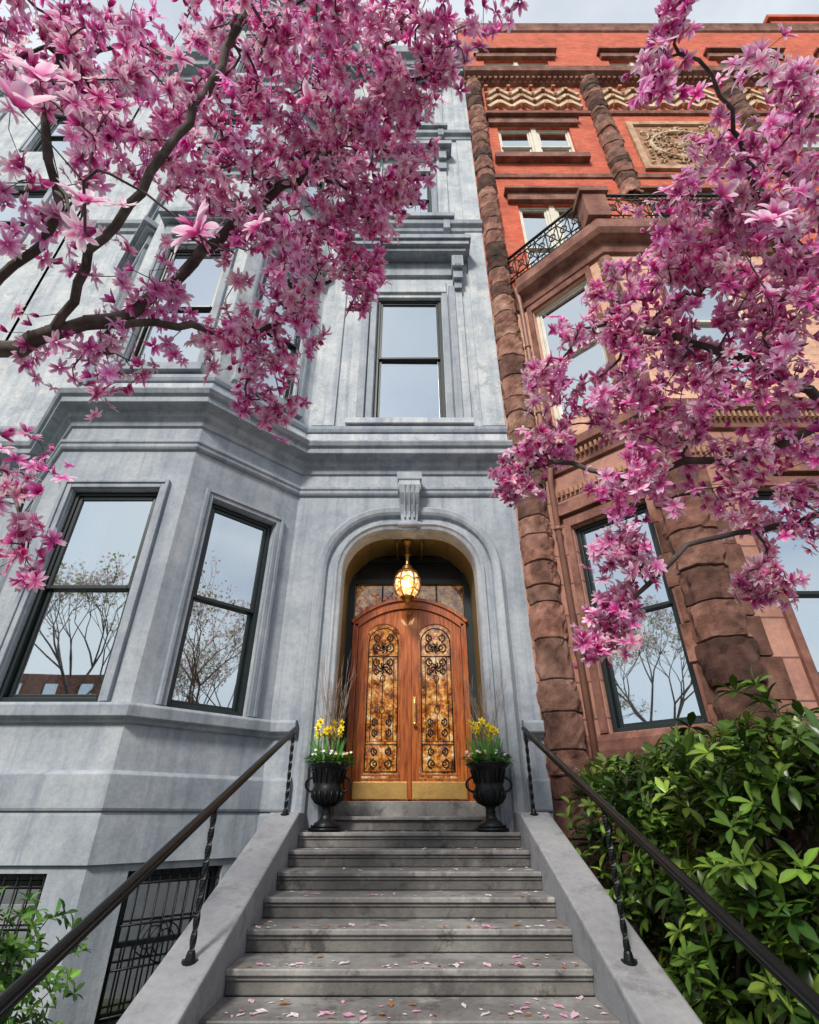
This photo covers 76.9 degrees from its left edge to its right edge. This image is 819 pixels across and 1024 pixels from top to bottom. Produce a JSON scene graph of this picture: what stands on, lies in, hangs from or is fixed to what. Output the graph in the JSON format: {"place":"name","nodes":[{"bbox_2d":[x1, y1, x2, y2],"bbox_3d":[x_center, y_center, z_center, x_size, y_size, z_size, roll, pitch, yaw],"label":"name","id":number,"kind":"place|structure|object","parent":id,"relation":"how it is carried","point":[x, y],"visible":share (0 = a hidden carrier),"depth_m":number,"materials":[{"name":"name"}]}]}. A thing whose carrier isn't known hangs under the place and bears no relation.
{"place":"outdoors","nodes":[
{"label":"outdoors","id":0,"kind":"place"},
{"bbox_2d":[291,996,527,996],"bbox_3d":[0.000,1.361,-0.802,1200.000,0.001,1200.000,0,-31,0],"label":"ground","id":1,"kind":"structure","parent":0,"point":[409,996],"depth_m":5.24,"materials":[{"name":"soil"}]},
{"bbox_2d":[0,885,90,1023],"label":"boxwood shrub","id":2,"kind":"object","parent":1,"relation":"on","point":[21,951],"visible":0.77,"depth_m":3.12,"materials":[{"name":"green plant"}]},
{"bbox_2d":[0,69,150,339],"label":"limestone townhouse","id":3,"kind":"structure","parent":1,"relation":"on","point":[17,286],"depth_m":12.02,"materials":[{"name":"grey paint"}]},
{"bbox_2d":[0,117,71,224],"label":"window frame","id":4,"kind":"structure","parent":3,"relation":"in","point":[38,145],"depth_m":12.89,"materials":[{"name":"black paint"}]},
{"bbox_2d":[0,120,91,240],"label":"window glass","id":5,"kind":"structure","parent":3,"relation":"in","point":[59,145],"depth_m":11.79,"materials":[{"name":"grey glass"}]},
{"bbox_2d":[0,0,528,592],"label":"magnolia tree","id":6,"kind":"object","parent":1,"relation":"on","point":[70,44],"visible":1,"depth_m":3.30,"materials":[{"name":"pink plant"}]},
{"bbox_2d":[0,0,553,1023],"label":"gray townhouse","id":7,"kind":"structure","parent":1,"relation":"on","point":[216,570],"depth_m":6.62,"materials":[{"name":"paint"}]},
{"bbox_2d":[0,48,439,1013],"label":"window glass","id":8,"kind":"structure","parent":7,"relation":"in","point":[69,653],"depth_m":6.00,"materials":[{"name":"grey glass"}]},
{"bbox_2d":[0,45,445,1023],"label":"window frame","id":9,"kind":"structure","parent":7,"relation":"in","point":[16,666],"depth_m":6.08,"materials":[{"name":"black paint"}]},
{"bbox_2d":[393,539,420,605],"bbox_3d":[-0.030,0.865,7.290,0.388,0.990,0.371,0,-31,0],"label":"hanging lantern","id":10,"kind":"object","parent":7,"relation":"hanging from","point":[407,584],"visible":1,"depth_m":7.11,"materials":[{"name":"brown metal"}]},
{"bbox_2d":[343,598,474,800],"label":"front door wood","id":11,"kind":"structure","parent":7,"relation":"in","point":[394,613],"depth_m":6.90,"materials":[{"name":"brown wood"}]},
{"bbox_2d":[352,697,466,798],"bbox_3d":[0.000,2.947,6.515,1.400,1.185,0.089,0,-30,0],"label":"door brass","id":12,"kind":"structure","parent":7,"relation":"in","point":[360,790],"depth_m":6.29,"materials":[{"name":"gold metal"}]},
{"bbox_2d":[116,812,702,1023],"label":"entrance stoop","id":13,"kind":"object","parent":1,"relation":"on","point":[270,868],"visible":0.89,"depth_m":3.47,"materials":[{"name":"grey stone"}]},
{"bbox_2d":[0,726,297,1020],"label":"stair handrail","id":14,"kind":"object","parent":13,"relation":"on","point":[17,991],"visible":0.98,"depth_m":2.39,"materials":[{"name":"metal"}]},
{"bbox_2d":[303,651,357,831],"bbox_3d":[-0.859,2.454,5.702,0.620,1.829,0.587,0,-31,0],"label":"urn planter","id":15,"kind":"object","parent":13,"relation":"on","point":[329,767],"visible":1,"depth_m":5.43,"materials":[{"name":"metal"}]},
{"bbox_2d":[225,830,606,1020],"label":"fallen petals","id":16,"kind":"object","parent":13,"relation":"on","point":[573,1014],"visible":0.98,"depth_m":2.97,"materials":[{"name":"pink plant"}]},
{"bbox_2d":[452,654,513,831],"bbox_3d":[0.837,2.473,5.700,0.695,1.795,0.594,0,-31,0],"label":"urn planter","id":17,"kind":"object","parent":13,"relation":"on","point":[488,772],"visible":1,"depth_m":5.43,"materials":[{"name":"metal"}]},
{"bbox_2d":[521,726,818,1020],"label":"stair handrail","id":18,"kind":"object","parent":13,"relation":"on","point":[801,991],"visible":0.95,"depth_m":2.39,"materials":[{"name":"metal"}]},
{"bbox_2d":[457,14,818,1023],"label":"brownstone townhouse","id":19,"kind":"structure","parent":1,"relation":"on","point":[571,152],"depth_m":8.02,"materials":[{"name":"stone"}]},
{"bbox_2d":[484,62,818,425],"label":"windows","id":20,"kind":"structure","parent":19,"relation":"in","point":[551,213],"depth_m":11.34,"materials":[{"name":"paint"}]},
{"bbox_2d":[501,134,818,723],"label":"window glass","id":21,"kind":"structure","parent":19,"relation":"in","point":[655,684],"depth_m":6.02,"materials":[{"name":"grey glass"}]},
{"bbox_2d":[576,491,818,732],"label":"window frame","id":22,"kind":"structure","parent":19,"relation":"in","point":[608,676],"depth_m":6.03,"materials":[{"name":"black paint"}]},
{"bbox_2d":[487,0,818,668],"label":"magnolia tree","id":23,"kind":"object","parent":1,"relation":"on","point":[791,262],"visible":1,"depth_m":3.20,"materials":[{"name":"pink plant"}]},
{"bbox_2d":[556,664,818,1023],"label":"rhododendron bush","id":24,"kind":"object","parent":1,"relation":"on","point":[780,771],"visible":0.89,"depth_m":2.76,"materials":[{"name":"green plant"}]},
{"bbox_2d":[0,0,818,82],"label":"sky","id":25,"kind":"structure","parent":0,"point":[539,11],"materials":[{"name":"white"}]}
]}

